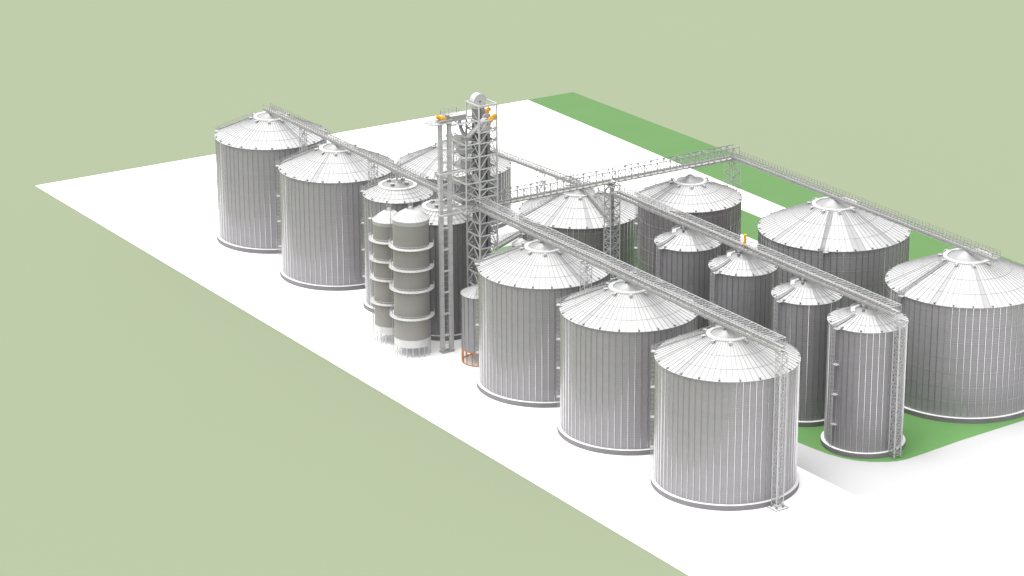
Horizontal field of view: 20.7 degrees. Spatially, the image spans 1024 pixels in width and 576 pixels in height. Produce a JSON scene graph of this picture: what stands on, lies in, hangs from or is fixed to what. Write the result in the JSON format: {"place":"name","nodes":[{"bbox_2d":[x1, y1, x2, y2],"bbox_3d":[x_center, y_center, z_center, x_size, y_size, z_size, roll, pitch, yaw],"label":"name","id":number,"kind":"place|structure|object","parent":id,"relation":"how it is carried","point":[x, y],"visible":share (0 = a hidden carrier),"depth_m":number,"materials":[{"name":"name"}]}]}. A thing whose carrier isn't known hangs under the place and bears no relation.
{"place":"outdoors","nodes":[
{"label":"outdoors","id":0,"kind":"place"},
{"bbox_2d":[0,0,1023,575],"bbox_3d":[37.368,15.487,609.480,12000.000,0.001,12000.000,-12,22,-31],"label":"ground","id":1,"kind":"structure","parent":0,"point":[158,416],"depth_m":731.81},
{"bbox_2d":[36,100,1023,575],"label":"yard","id":2,"kind":"structure","parent":1,"relation":"on","point":[966,524],"depth_m":575.47,"materials":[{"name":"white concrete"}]},
{"bbox_2d":[214,110,326,253],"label":"grain silo","id":3,"kind":"object","parent":2,"relation":"on","point":[252,148],"visible":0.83,"depth_m":677.15,"materials":[{"name":"metal"}]},
{"bbox_2d":[299,128,307,152],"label":"lattice mast","id":4,"kind":"object","parent":2,"relation":"on","point":[304,136],"visible":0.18,"depth_m":669.84,"materials":[{"name":"white metal"}]},
{"bbox_2d":[275,140,395,290],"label":"grain silo","id":5,"kind":"object","parent":2,"relation":"on","point":[319,189],"visible":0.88,"depth_m":651.13,"materials":[{"name":"metal"}]},
{"bbox_2d":[262,103,469,203],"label":"conveyor","id":6,"kind":"object","parent":5,"relation":"on","point":[353,149],"visible":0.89,"depth_m":646.43,"materials":[{"name":"white metal"}]},
{"bbox_2d":[367,160,377,186],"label":"lattice mast","id":7,"kind":"object","parent":2,"relation":"on","point":[371,169],"visible":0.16,"depth_m":643.38,"materials":[{"name":"white metal"}]},
{"bbox_2d":[368,204,396,344],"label":"hopper bin","id":8,"kind":"object","parent":2,"relation":"on","point":[380,258],"visible":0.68,"depth_m":613.98,"materials":[{"name":"metal"}]},
{"bbox_2d":[360,176,432,313],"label":"grain silo","id":9,"kind":"object","parent":2,"relation":"on","point":[399,194],"visible":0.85,"depth_m":632.69,"materials":[{"name":"metal"}]},
{"bbox_2d":[387,202,434,358],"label":"hopper bin","id":10,"kind":"object","parent":2,"relation":"on","point":[410,266],"visible":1,"depth_m":605.47,"materials":[{"name":"metal"}]},
{"bbox_2d":[414,197,472,340],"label":"grain silo","id":11,"kind":"object","parent":2,"relation":"on","point":[430,208],"visible":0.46,"depth_m":617.31,"materials":[{"name":"metal"}]},
{"bbox_2d":[424,114,476,353],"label":"bucket elevator","id":12,"kind":"object","parent":2,"relation":"on","point":[441,121],"visible":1,"depth_m":604.72,"materials":[{"name":"metal"}]},
{"bbox_2d":[396,138,512,229],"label":"grain silo","id":13,"kind":"object","parent":2,"relation":"on","point":[424,161],"visible":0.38,"depth_m":696.38,"materials":[{"name":"metal"}]},
{"bbox_2d":[452,129,585,185],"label":"conveyor","id":14,"kind":"object","parent":13,"relation":"on","point":[541,169],"visible":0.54,"depth_m":675.19,"materials":[{"name":"white metal"}]},
{"bbox_2d":[440,98,497,286],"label":"lattice tower","id":15,"kind":"structure","parent":2,"relation":"on","point":[457,164],"depth_m":605.59,"materials":[{"name":"white metal"}]},
{"bbox_2d":[434,171,464,186],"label":"conveyor","id":16,"kind":"object","parent":15,"relation":"attached to","point":[455,182],"visible":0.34,"depth_m":613.49,"materials":[{"name":"white metal"}]},
{"bbox_2d":[450,113,474,126],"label":"transfer conveyor","id":17,"kind":"object","parent":15,"relation":"on","point":[458,117],"visible":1,"depth_m":600.25,"materials":[{"name":"white metal"}]},
{"bbox_2d":[458,121,466,135],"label":"grain chute","id":18,"kind":"object","parent":15,"relation":"attached to","point":[461,129],"visible":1,"depth_m":603.76,"materials":[{"name":"metal"}]},
{"bbox_2d":[455,146,472,156],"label":"hopper box","id":19,"kind":"object","parent":15,"relation":"attached to","point":[460,150],"visible":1,"depth_m":602.92,"materials":[{"name":"white metal"}]},
{"bbox_2d":[460,159,470,172],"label":"hopper box","id":20,"kind":"object","parent":15,"relation":"attached to","point":[468,162],"visible":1,"depth_m":603.72,"materials":[{"name":"white metal"}]},
{"bbox_2d":[461,136,469,143],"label":"hopper box","id":21,"kind":"object","parent":15,"relation":"attached to","point":[465,138],"visible":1,"depth_m":602.24,"materials":[{"name":"white metal"}]},
{"bbox_2d":[467,124,481,139],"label":"grain chute","id":22,"kind":"object","parent":15,"relation":"attached to","point":[470,134],"visible":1,"depth_m":601.48,"materials":[{"name":"white metal"}]},
{"bbox_2d":[471,173,481,186],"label":"grain chute","id":23,"kind":"object","parent":15,"relation":"attached to","point":[474,177],"visible":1,"depth_m":605.37,"materials":[{"name":"white metal"}]},
{"bbox_2d":[460,284,478,366],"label":"outload bin","id":24,"kind":"object","parent":2,"relation":"on","point":[469,303],"visible":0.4,"depth_m":603.10,"materials":[{"name":"metal"}]},
{"bbox_2d":[470,92,485,283],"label":"bucket elevator","id":25,"kind":"object","parent":2,"relation":"on","point":[478,98],"visible":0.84,"depth_m":605.57,"materials":[{"name":"grey metal"}]},
{"bbox_2d":[482,107,490,118],"bbox_3d":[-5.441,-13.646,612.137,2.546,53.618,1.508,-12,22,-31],"label":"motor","id":26,"kind":"object","parent":25,"relation":"attached to","point":[486,114],"visible":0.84,"depth_m":603.54,"materials":[{"name":"grey metal"}]},
{"bbox_2d":[480,113,496,258],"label":"bucket elevator","id":27,"kind":"object","parent":2,"relation":"on","point":[486,164],"visible":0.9,"depth_m":605.82,"materials":[{"name":"grey metal"}]},
{"bbox_2d":[474,238,610,407],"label":"grain silo","id":28,"kind":"object","parent":2,"relation":"on","point":[523,288],"visible":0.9,"depth_m":580.89,"materials":[{"name":"metal"}]},
{"bbox_2d":[580,261,591,290],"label":"lattice mast","id":29,"kind":"object","parent":2,"relation":"on","point":[584,282],"visible":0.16,"depth_m":574.10,"materials":[{"name":"white metal"}]},
{"bbox_2d":[556,278,698,455],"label":"grain silo","id":30,"kind":"object","parent":2,"relation":"on","point":[612,333],"visible":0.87,"depth_m":556.18,"materials":[{"name":"metal"}]},
{"bbox_2d":[474,197,785,351],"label":"conveyor","id":31,"kind":"object","parent":30,"relation":"on","point":[678,300],"visible":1,"depth_m":559.01,"materials":[{"name":"white metal"}]},
{"bbox_2d":[649,324,800,510],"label":"grain silo","id":32,"kind":"object","parent":2,"relation":"on","point":[713,402],"visible":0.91,"depth_m":530.63,"materials":[{"name":"metal"}]},
{"bbox_2d":[741,209,761,240],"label":"grass strip","id":33,"kind":"object","parent":2,"relation":"on","point":[749,224],"depth_m":699.76,"materials":[{"name":"green plant"}]},
{"bbox_2d":[766,350,788,511],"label":"lattice mast","id":34,"kind":"object","parent":2,"relation":"on","point":[777,506],"visible":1,"depth_m":528.28,"materials":[{"name":"white metal"}]},
{"bbox_2d":[529,92,1023,265],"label":"grass strip","id":35,"kind":"object","parent":1,"relation":"on","point":[657,139],"depth_m":763.23,"materials":[{"name":"green plant"}]},
{"bbox_2d":[512,238,527,246],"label":"dust bin","id":36,"kind":"object","parent":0,"point":[520,240],"visible":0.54,"depth_m":653.61,"materials":[{"name":"white"}]},
{"bbox_2d":[494,229,521,250],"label":"conveyor","id":37,"kind":"object","parent":36,"relation":"attached to","point":[511,238],"visible":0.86,"depth_m":653.78,"materials":[{"name":"white metal"}]},
{"bbox_2d":[491,231,1023,495],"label":"road","id":38,"kind":"structure","parent":0,"point":[1001,445],"depth_m":553.66,"materials":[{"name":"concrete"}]},
{"bbox_2d":[491,246,1023,461],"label":"lawn","id":39,"kind":"structure","parent":0,"point":[922,435],"depth_m":568.03,"materials":[{"name":"green plant"}]},
{"bbox_2d":[536,170,545,192],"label":"lattice mast","id":40,"kind":"object","parent":39,"relation":"on","point":[541,175],"visible":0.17,"depth_m":674.52,"materials":[{"name":"white metal"}]},
{"bbox_2d":[518,186,637,280],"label":"grain silo","id":41,"kind":"object","parent":39,"relation":"on","point":[578,216],"visible":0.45,"depth_m":657.02,"materials":[{"name":"metal"}]},
{"bbox_2d":[583,181,618,222],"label":"conveyor","id":42,"kind":"object","parent":41,"relation":"on","point":[593,200],"visible":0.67,"depth_m":657.52,"materials":[{"name":"white metal"}]},
{"bbox_2d":[603,183,620,282],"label":"lattice mast","id":43,"kind":"object","parent":39,"relation":"on","point":[610,249],"visible":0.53,"depth_m":628.35,"materials":[{"name":"white metal"}]},
{"bbox_2d":[492,168,615,206],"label":"truss bridge","id":44,"kind":"structure","parent":43,"relation":"on","point":[553,192],"depth_m":617.47,"materials":[{"name":"metal"}]},
{"bbox_2d":[608,184,614,257],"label":"grain downpipe","id":45,"kind":"object","parent":43,"relation":"attached to","point":[612,203],"visible":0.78,"depth_m":627.61,"materials":[{"name":"grey metal"}]},
{"bbox_2d":[612,144,739,183],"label":"truss bridge","id":46,"kind":"structure","parent":43,"relation":"on","point":[673,168],"depth_m":634.04,"materials":[{"name":"metal"}]},
{"bbox_2d":[633,173,741,282],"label":"grain silo","id":47,"kind":"object","parent":39,"relation":"on","point":[709,201],"visible":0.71,"depth_m":633.77,"materials":[{"name":"metal"}]},
{"bbox_2d":[654,225,720,330],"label":"grain silo","id":48,"kind":"object","parent":39,"relation":"on","point":[683,256],"visible":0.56,"depth_m":599.24,"materials":[{"name":"metal"}]},
{"bbox_2d":[724,156,740,189],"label":"lattice mast","id":49,"kind":"object","parent":39,"relation":"on","point":[731,177],"visible":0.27,"depth_m":646.01,"materials":[{"name":"white metal"}]},
{"bbox_2d":[708,248,777,335],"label":"grain silo","id":50,"kind":"object","parent":39,"relation":"on","point":[741,284],"visible":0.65,"depth_m":583.81,"materials":[{"name":"metal"}]},
{"bbox_2d":[771,276,842,426],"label":"grain silo","id":51,"kind":"object","parent":39,"relation":"on","point":[801,310],"visible":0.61,"depth_m":567.55,"materials":[{"name":"metal"}]},
{"bbox_2d":[758,195,910,307],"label":"grain silo","id":52,"kind":"object","parent":39,"relation":"on","point":[856,246],"visible":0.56,"depth_m":605.52,"materials":[{"name":"metal"}]},
{"bbox_2d":[731,151,1000,261],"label":"conveyor","id":53,"kind":"object","parent":52,"relation":"on","point":[915,228],"visible":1,"depth_m":603.87,"materials":[{"name":"white metal"}]},
{"bbox_2d":[821,302,908,458],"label":"grain silo","id":54,"kind":"object","parent":39,"relation":"on","point":[858,376],"visible":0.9,"depth_m":553.28,"materials":[{"name":"metal"}]},
{"bbox_2d":[610,184,901,316],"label":"conveyor","id":55,"kind":"object","parent":54,"relation":"on","point":[767,257],"visible":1,"depth_m":581.28,"materials":[{"name":"white metal"}]},
{"bbox_2d":[742,234,747,248],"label":"gear motor","id":56,"kind":"object","parent":55,"relation":"on","point":[744,235],"visible":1,"depth_m":584.52,"materials":[{"name":"yellow metal"}]},
{"bbox_2d":[888,319,906,459],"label":"lattice mast","id":57,"kind":"object","parent":39,"relation":"on","point":[899,363],"visible":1,"depth_m":551.66,"materials":[{"name":"white metal"}]},
{"bbox_2d":[885,246,1023,423],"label":"grain silo","id":58,"kind":"object","parent":39,"relation":"on","point":[962,310],"visible":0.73,"depth_m":572.03,"materials":[{"name":"metal"}]}
]}

